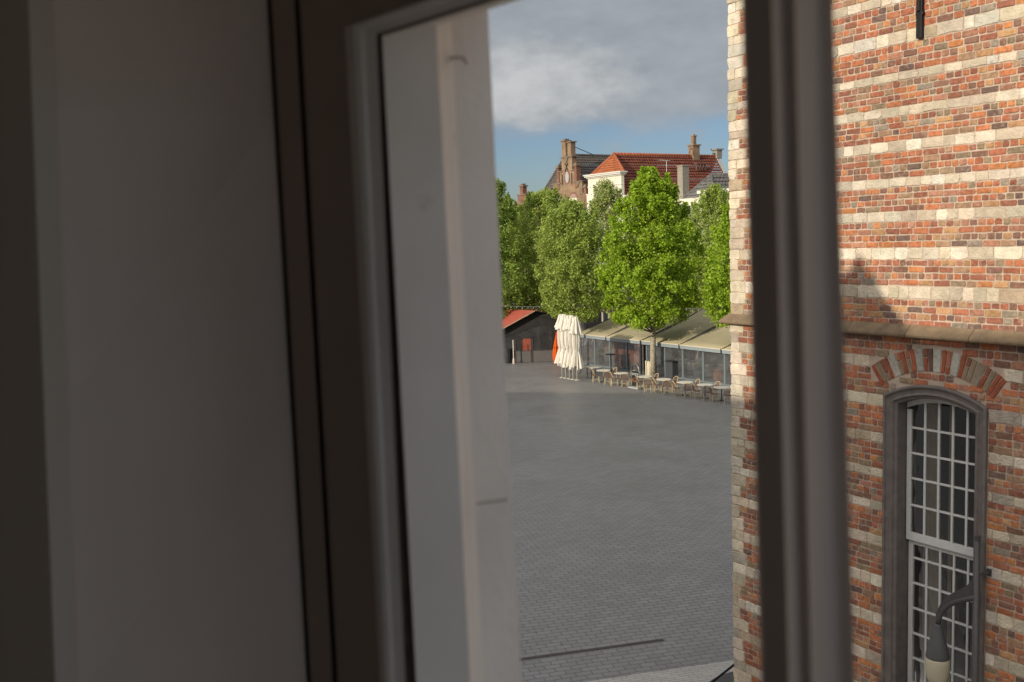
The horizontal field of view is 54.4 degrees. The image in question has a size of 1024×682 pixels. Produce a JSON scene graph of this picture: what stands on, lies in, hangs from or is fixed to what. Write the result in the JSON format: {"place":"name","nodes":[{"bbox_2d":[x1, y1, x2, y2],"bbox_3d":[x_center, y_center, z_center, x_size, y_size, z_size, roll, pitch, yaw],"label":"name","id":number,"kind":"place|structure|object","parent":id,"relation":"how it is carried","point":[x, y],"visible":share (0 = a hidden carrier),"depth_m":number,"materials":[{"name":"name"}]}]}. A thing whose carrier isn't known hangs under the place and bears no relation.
{"place":"outdoors","nodes":[
{"label":"outdoors","id":0,"kind":"place"},
{"bbox_2d":[512,184,543,315],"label":"gable house","id":1,"kind":"structure","parent":0,"point":[523,191],"depth_m":100.56,"materials":[{"name":"red brick"}]},
{"bbox_2d":[488,0,729,228],"label":"sky","id":2,"kind":"structure","parent":0,"point":[604,76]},
{"bbox_2d":[501,269,733,681],"bbox_3d":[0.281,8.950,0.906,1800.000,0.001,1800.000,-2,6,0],"label":"square paving","id":3,"kind":"structure","parent":0,"point":[622,503],"depth_m":31.73,"materials":[{"name":"grey stone"}]},
{"bbox_2d":[0,0,306,681],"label":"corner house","id":4,"kind":"structure","parent":3,"relation":"on","point":[148,522],"depth_m":1.49,"materials":[{"name":"beige paint"}]},
{"bbox_2d":[267,0,854,681],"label":"sash window","id":5,"kind":"structure","parent":4,"relation":"attached to","point":[389,224],"depth_m":1.39,"materials":[{"name":"white paint"}]},
{"bbox_2d":[504,348,511,362],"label":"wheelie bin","id":6,"kind":"object","parent":3,"relation":"on","point":[508,354],"visible":0.81,"depth_m":73.13,"materials":[{"name":"plastic"}]},
{"bbox_2d":[496,178,531,317],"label":"tree","id":7,"kind":"object","parent":3,"relation":"on","point":[507,255],"visible":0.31,"depth_m":73.90,"materials":[{"name":"green plant"}]},
{"bbox_2d":[498,206,550,309],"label":"tree","id":8,"kind":"object","parent":3,"relation":"on","point":[510,300],"visible":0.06,"depth_m":82.64,"materials":[{"name":"green plant"}]},
{"bbox_2d":[521,338,530,350],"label":"orange screen","id":9,"kind":"object","parent":3,"relation":"on","point":[526,344],"visible":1,"depth_m":73.75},
{"bbox_2d":[503,309,585,362],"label":"pavilion","id":10,"kind":"structure","parent":3,"relation":"on","point":[519,326],"depth_m":73.40,"materials":[{"name":"black painted wood"},{"name":"red roof tile"}]},
{"bbox_2d":[507,187,585,349],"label":"tree","id":11,"kind":"object","parent":3,"relation":"on","point":[544,198],"visible":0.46,"depth_m":76.75,"materials":[{"name":"green plant"}]},
{"bbox_2d":[553,330,558,363],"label":"folded parasol","id":12,"kind":"object","parent":3,"relation":"on","point":[555,348],"visible":0.53,"depth_m":71.44,"materials":[{"name":"orange fabric"}]},
{"bbox_2d":[554,314,564,377],"bbox_3d":[3.215,0.337,64.491,1.064,4.140,0.990,-2,6,0],"label":"folded parasol","id":13,"kind":"object","parent":3,"relation":"on","point":[557,359],"visible":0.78,"depth_m":64.37,"materials":[{"name":"fabric"}]},
{"bbox_2d":[556,314,566,378],"bbox_3d":[3.395,0.340,64.256,0.964,4.170,0.976,2,7,36],"label":"folded parasol","id":14,"kind":"object","parent":3,"relation":"on","point":[560,326],"visible":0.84,"depth_m":64.06,"materials":[{"name":"fabric"}]},
{"bbox_2d":[562,315,571,378],"bbox_3d":[3.643,0.400,63.931,0.970,4.100,1.028,-2,6,0],"label":"folded parasol","id":15,"kind":"object","parent":3,"relation":"on","point":[566,343],"visible":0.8,"depth_m":63.77,"materials":[{"name":"fabric"}]},
{"bbox_2d":[564,315,576,379],"bbox_3d":[3.858,0.419,63.531,0.998,4.130,0.988,0,6,13],"label":"folded parasol","id":16,"kind":"object","parent":3,"relation":"on","point":[568,326],"visible":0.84,"depth_m":63.38,"materials":[{"name":"fabric"}]},
{"bbox_2d":[533,198,609,322],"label":"tree","id":17,"kind":"object","parent":3,"relation":"on","point":[574,265],"visible":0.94,"depth_m":68.19,"materials":[{"name":"green plant"}]},
{"bbox_2d":[569,316,584,379],"bbox_3d":[4.091,0.474,63.256,1.002,4.060,0.966,3,7,37],"label":"folded parasol","id":18,"kind":"object","parent":3,"relation":"on","point":[575,331],"visible":1,"depth_m":63.08,"materials":[{"name":"fabric"}]},
{"bbox_2d":[520,639,664,660],"bbox_3d":[-3.387,7.067,20.581,14.000,0.012,0.120,-3,6,-14],"label":"drain channel","id":19,"kind":"object","parent":3,"relation":"on","point":[590,649],"visible":0.48,"depth_m":21.86,"materials":[{"name":"black metal"}]},
{"bbox_2d":[585,365,600,379],"bbox_3d":[5.091,2.033,63.913,0.700,0.766,1.300,-5,7,-32],"label":"square table","id":20,"kind":"object","parent":3,"relation":"on","point":[592,367],"visible":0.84,"depth_m":63.86,"materials":[{"name":"metal"}]},
{"bbox_2d":[591,369,599,382],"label":"bistro chair","id":21,"kind":"object","parent":3,"relation":"on","point":[594,375],"visible":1,"depth_m":61.97,"materials":[{"name":"wicker"}]},
{"bbox_2d":[593,348,603,363],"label":"potted plant","id":22,"kind":"object","parent":3,"relation":"on","point":[599,358],"visible":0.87,"depth_m":71.16,"materials":[{"name":"grey"}]},
{"bbox_2d":[544,139,655,330],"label":"gable house","id":23,"kind":"structure","parent":3,"relation":"on","point":[567,178],"depth_m":93.72,"materials":[{"name":"brown brick"}]},
{"bbox_2d":[565,172,568,182],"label":"oval window","id":24,"kind":"structure","parent":23,"relation":"in","point":[566,175],"depth_m":93.67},
{"bbox_2d":[596,369,610,382],"bbox_3d":[5.718,2.195,62.131,0.910,0.763,0.910,-2,6,0],"label":"bistro table","id":25,"kind":"object","parent":3,"relation":"on","point":[603,370],"visible":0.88,"depth_m":62.11,"materials":[{"name":"metal"}]},
{"bbox_2d":[603,371,611,383],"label":"bistro chair","id":26,"kind":"object","parent":3,"relation":"on","point":[605,372],"visible":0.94,"depth_m":60.90,"materials":[{"name":"wicker"}]},
{"bbox_2d":[581,177,637,353],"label":"tree","id":27,"kind":"object","parent":3,"relation":"on","point":[604,195],"visible":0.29,"depth_m":75.81,"materials":[{"name":"green plant"}]},
{"bbox_2d":[605,353,615,370],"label":"table","id":28,"kind":"object","parent":3,"relation":"on","point":[610,354],"visible":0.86,"depth_m":67.30,"materials":[{"name":"metal"}]},
{"bbox_2d":[614,372,627,385],"bbox_3d":[6.643,2.323,60.584,0.910,0.763,0.910,-2,6,0],"label":"bistro table","id":29,"kind":"object","parent":3,"relation":"on","point":[621,375],"visible":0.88,"depth_m":60.56,"materials":[{"name":"metal"}]},
{"bbox_2d":[620,373,628,387],"bbox_3d":[6.776,2.333,59.865,0.511,0.880,0.503,0,6,16],"label":"bistro chair","id":30,"kind":"object","parent":3,"relation":"on","point":[623,375],"visible":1,"depth_m":59.70,"materials":[{"name":"wicker"}]},
{"bbox_2d":[614,341,656,363],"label":"partition","id":31,"kind":"object","parent":3,"relation":"on","point":[633,351],"visible":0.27,"depth_m":71.28,"materials":[{"name":"glass"}]},
{"bbox_2d":[628,364,642,388],"bbox_3d":[7.344,2.075,59.268,0.450,1.476,0.840,-5,7,-32],"label":"easel sign","id":32,"kind":"object","parent":3,"relation":"on","point":[633,381],"visible":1,"depth_m":59.29,"materials":[{"name":"white"}]},
{"bbox_2d":[635,375,643,389],"bbox_3d":[7.528,2.420,58.778,0.503,0.880,0.511,-2,6,-2],"label":"bistro chair","id":33,"kind":"object","parent":3,"relation":"on","point":[637,382],"visible":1,"depth_m":58.62,"materials":[{"name":"wicker"}]},
{"bbox_2d":[637,375,651,388],"bbox_3d":[7.824,2.463,58.837,0.910,0.763,0.910,-2,6,0],"label":"bistro table","id":34,"kind":"object","parent":3,"relation":"on","point":[644,376],"visible":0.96,"depth_m":58.76,"materials":[{"name":"metal"}]},
{"bbox_2d":[647,361,649,377],"bbox_3d":[8.732,1.802,63.601,0.190,1.060,0.195,-2,6,0],"label":"rolled cushion","id":35,"kind":"object","parent":3,"relation":"on","point":[648,368],"visible":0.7,"depth_m":63.52,"materials":[{"name":"beige fabric"}]},
{"bbox_2d":[644,378,652,392],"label":"bistro chair","id":36,"kind":"object","parent":3,"relation":"on","point":[648,384],"visible":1,"depth_m":57.49,"materials":[{"name":"wicker"}]},
{"bbox_2d":[593,166,705,377],"bbox_3d":[8.665,-4.324,62.832,7.114,13.406,7.222,-2,6,0],"label":"tree","id":37,"kind":"object","parent":3,"relation":"on","point":[653,198],"visible":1,"depth_m":61.47,"materials":[{"name":"green plant"}]},
{"bbox_2d":[649,373,658,387],"bbox_3d":[8.436,2.362,59.062,0.503,0.880,0.512,-4,6,-20],"label":"bistro chair","id":38,"kind":"object","parent":3,"relation":"on","point":[657,375],"visible":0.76,"depth_m":59.08,"materials":[{"name":"wicker"}]},
{"bbox_2d":[579,337,730,385],"bbox_3d":[10.012,1.176,63.978,1.282,2.150,18.450,-5,7,-32],"label":"glass screen","id":39,"kind":"object","parent":3,"relation":"on","point":[683,368],"visible":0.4,"depth_m":63.80,"materials":[{"name":"glass"}]},
{"bbox_2d":[583,134,727,327],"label":"gable house","id":40,"kind":"structure","parent":3,"relation":"on","point":[620,169],"depth_m":91.32,"materials":[{"name":"white plaster"},{"name":"orange tile"}]},
{"bbox_2d":[653,378,661,392],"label":"bistro chair","id":41,"kind":"object","parent":3,"relation":"on","point":[655,383],"visible":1,"depth_m":57.18,"materials":[{"name":"wicker"}]},
{"bbox_2d":[623,203,699,296],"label":"tree","id":42,"kind":"object","parent":3,"relation":"on","point":[676,257],"visible":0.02,"depth_m":77.46,"materials":[{"name":"green plant"}]},
{"bbox_2d":[656,378,670,392],"bbox_3d":[8.743,2.576,57.426,0.910,0.763,0.910,-2,6,0],"label":"bistro table","id":43,"kind":"object","parent":3,"relation":"on","point":[662,379],"visible":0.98,"depth_m":57.37,"materials":[{"name":"metal"}]},
{"bbox_2d":[602,297,730,368],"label":"cafe front","id":44,"kind":"object","parent":3,"relation":"on","point":[712,359],"visible":0.06,"depth_m":70.12,"materials":[{"name":"glass"}]},
{"bbox_2d":[580,305,643,339],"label":"awning","id":45,"kind":"object","parent":44,"relation":"attached to","point":[603,330],"visible":0.58,"depth_m":70.34,"materials":[{"name":"fabric"}]},
{"bbox_2d":[606,307,701,343],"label":"awning","id":46,"kind":"object","parent":44,"relation":"attached to","point":[628,335],"visible":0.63,"depth_m":67.16,"materials":[{"name":"fabric"}]},
{"bbox_2d":[641,308,720,347],"bbox_3d":[11.750,-0.902,64.975,5.608,2.052,3.602,-5,7,-32],"label":"awning","id":47,"kind":"object","parent":44,"relation":"attached to","point":[693,326],"visible":0.8,"depth_m":64.64,"materials":[{"name":"fabric"}]},
{"bbox_2d":[679,324,730,352],"bbox_3d":[13.714,-0.645,61.827,5.608,2.052,3.602,-5,7,-32],"label":"awning","id":48,"kind":"object","parent":44,"relation":"attached to","point":[716,339],"visible":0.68,"depth_m":61.26,"materials":[{"name":"fabric"}]},
{"bbox_2d":[721,345,730,353],"bbox_3d":[15.700,-0.385,58.644,5.608,2.052,3.682,-5,7,-32],"label":"awning","id":49,"kind":"object","parent":44,"relation":"attached to","point":[726,350],"visible":0.11,"depth_m":58.60,"materials":[{"name":"fabric"}]},
{"bbox_2d":[663,380,671,394],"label":"bistro chair","id":50,"kind":"object","parent":3,"relation":"on","point":[664,384],"visible":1,"depth_m":56.46,"materials":[{"name":"wicker"}]},
{"bbox_2d":[665,360,678,377],"bbox_3d":[10.100,1.772,62.927,0.560,1.070,0.730,-5,7,-32],"label":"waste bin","id":51,"kind":"object","parent":3,"relation":"on","point":[671,368],"visible":0.99,"depth_m":62.70,"materials":[{"name":"metal"}]},
{"bbox_2d":[668,376,677,390],"bbox_3d":[9.355,2.476,57.654,0.503,0.880,0.511,-4,6,-24],"label":"bistro chair","id":52,"kind":"object","parent":3,"relation":"on","point":[676,380],"visible":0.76,"depth_m":57.68,"materials":[{"name":"wicker"}]},
{"bbox_2d":[672,381,681,395],"bbox_3d":[9.245,2.654,55.933,0.503,0.880,0.511,-3,6,-8],"label":"bistro chair","id":53,"kind":"object","parent":3,"relation":"on","point":[674,385],"visible":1,"depth_m":55.80,"materials":[{"name":"wicker"}]},
{"bbox_2d":[677,381,692,395],"bbox_3d":[9.748,2.684,56.054,0.910,0.763,0.910,-2,6,0],"label":"bistro table","id":54,"kind":"object","parent":3,"relation":"on","point":[683,382],"visible":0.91,"depth_m":56.03,"materials":[{"name":"metal"}]},
{"bbox_2d":[683,383,691,394],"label":"bistro chair","id":55,"kind":"object","parent":3,"relation":"on","point":[689,385],"visible":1,"depth_m":54.95,"materials":[{"name":"wicker"}]},
{"bbox_2d":[680,358,699,371],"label":"table","id":56,"kind":"object","parent":3,"relation":"on","point":[690,360],"visible":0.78,"depth_m":65.89,"materials":[{"name":"metal"}]},
{"bbox_2d":[692,379,699,394],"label":"bistro chair","id":57,"kind":"object","parent":3,"relation":"on","point":[696,386],"visible":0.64,"depth_m":56.19,"materials":[{"name":"wicker"}]},
{"bbox_2d":[692,383,701,398],"bbox_3d":[10.146,2.745,54.755,0.503,0.880,0.511,-3,6,-8],"label":"bistro chair","id":58,"kind":"object","parent":3,"relation":"on","point":[693,387],"visible":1,"depth_m":54.63,"materials":[{"name":"wicker"}]},
{"bbox_2d":[693,361,705,379],"bbox_3d":[11.699,1.824,62.136,0.884,1.127,0.786,-2,6,0],"label":"potted plant","id":59,"kind":"object","parent":3,"relation":"on","point":[697,373],"visible":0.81,"depth_m":62.01,"materials":[{"name":"grey"}]},
{"bbox_2d":[674,183,729,300],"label":"tree","id":60,"kind":"object","parent":3,"relation":"on","point":[713,197],"visible":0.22,"depth_m":73.70,"materials":[{"name":"green plant"}]},
{"bbox_2d":[675,173,729,298],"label":"hip roof house","id":61,"kind":"structure","parent":3,"relation":"on","point":[694,192],"depth_m":79.96,"materials":[{"name":"grey tile"}]},
{"bbox_2d":[697,383,712,398],"bbox_3d":[10.635,2.778,54.850,0.910,0.763,0.910,-2,6,0],"label":"bistro table","id":62,"kind":"object","parent":3,"relation":"on","point":[704,384],"visible":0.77,"depth_m":54.83,"materials":[{"name":"metal"}]},
{"bbox_2d":[702,385,710,397],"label":"bistro chair","id":63,"kind":"object","parent":3,"relation":"on","point":[705,392],"visible":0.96,"depth_m":53.92,"materials":[{"name":"wicker"}]},
{"bbox_2d":[709,386,718,402],"bbox_3d":[10.857,2.850,53.498,0.503,0.880,0.511,-3,6,-8],"label":"bistro chair","id":64,"kind":"object","parent":3,"relation":"on","point":[711,392],"visible":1,"depth_m":53.35,"materials":[{"name":"wicker"}]},
{"bbox_2d":[701,201,730,327],"bbox_3d":[13.155,-2.766,57.908,4.433,11.026,4.572,-2,6,0],"label":"tree","id":65,"kind":"object","parent":3,"relation":"on","point":[716,278],"visible":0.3,"depth_m":57.42,"materials":[{"name":"green plant"}]},
{"bbox_2d":[713,381,719,395],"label":"bistro chair","id":66,"kind":"object","parent":3,"relation":"on","point":[714,389],"visible":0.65,"depth_m":55.11,"materials":[{"name":"wicker"}]},
{"bbox_2d":[712,367,723,382],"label":"barrel table","id":67,"kind":"object","parent":3,"relation":"on","point":[718,373],"visible":0.81,"depth_m":60.31,"materials":[{"name":"wood"}]},
{"bbox_2d":[713,386,729,401],"bbox_3d":[11.314,2.870,53.734,0.910,0.763,0.910,-2,6,0],"label":"bistro table","id":68,"kind":"object","parent":3,"relation":"on","point":[721,387],"visible":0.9,"depth_m":53.68,"materials":[{"name":"metal"}]},
{"bbox_2d":[717,363,730,376],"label":"table","id":69,"kind":"object","parent":3,"relation":"on","point":[728,364],"visible":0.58,"depth_m":62.81,"materials":[{"name":"metal"}]},
{"bbox_2d":[723,388,731,403],"bbox_3d":[11.452,2.899,52.825,0.511,0.880,0.503,-1,6,11],"label":"bistro chair","id":70,"kind":"object","parent":3,"relation":"on","point":[728,392],"visible":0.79,"depth_m":52.65,"materials":[{"name":"wicker"}]},
{"bbox_2d":[619,354,629,367],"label":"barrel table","id":71,"kind":"object","parent":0,"point":[622,361],"visible":0.81,"depth_m":68.61,"materials":[{"name":"wood"}]},
{"bbox_2d":[586,660,733,681],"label":"pavement","id":72,"kind":"structure","parent":0,"point":[704,672],"depth_m":20.46,"materials":[{"name":"grey stone"}]},
{"bbox_2d":[710,672,733,681],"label":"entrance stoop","id":73,"kind":"object","parent":72,"relation":"on","point":[727,677],"visible":0.08,"depth_m":19.56,"materials":[{"name":"grey stone"}]},
{"bbox_2d":[711,663,733,681],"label":"handrail","id":74,"kind":"object","parent":72,"relation":"on","point":[723,673],"visible":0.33,"depth_m":17.83,"materials":[{"name":"black metal"}]},
{"bbox_2d":[718,0,1023,681],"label":"town hall","id":75,"kind":"structure","parent":72,"relation":"on","point":[930,113],"depth_m":11.15,"materials":[{"name":"brick"}]},
{"bbox_2d":[881,385,988,681],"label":"window","id":76,"kind":"structure","parent":75,"relation":"in","point":[922,567],"depth_m":11.54,"materials":[{"name":"stone"}]},
{"bbox_2d":[925,534,991,681],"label":"street lamp","id":77,"kind":"object","parent":72,"relation":"on","point":[937,662],"visible":1,"depth_m":10.76,"materials":[{"name":"black metal"}]},
{"bbox_2d":[631,160,689,296],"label":"white house","id":78,"kind":"structure","parent":0,"point":[683,177],"depth_m":83.37,"materials":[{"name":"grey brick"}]},
{"bbox_2d":[678,362,687,376],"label":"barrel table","id":79,"kind":"object","parent":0,"point":[680,369],"visible":0.54,"depth_m":63.27,"materials":[{"name":"wood"}]}
]}

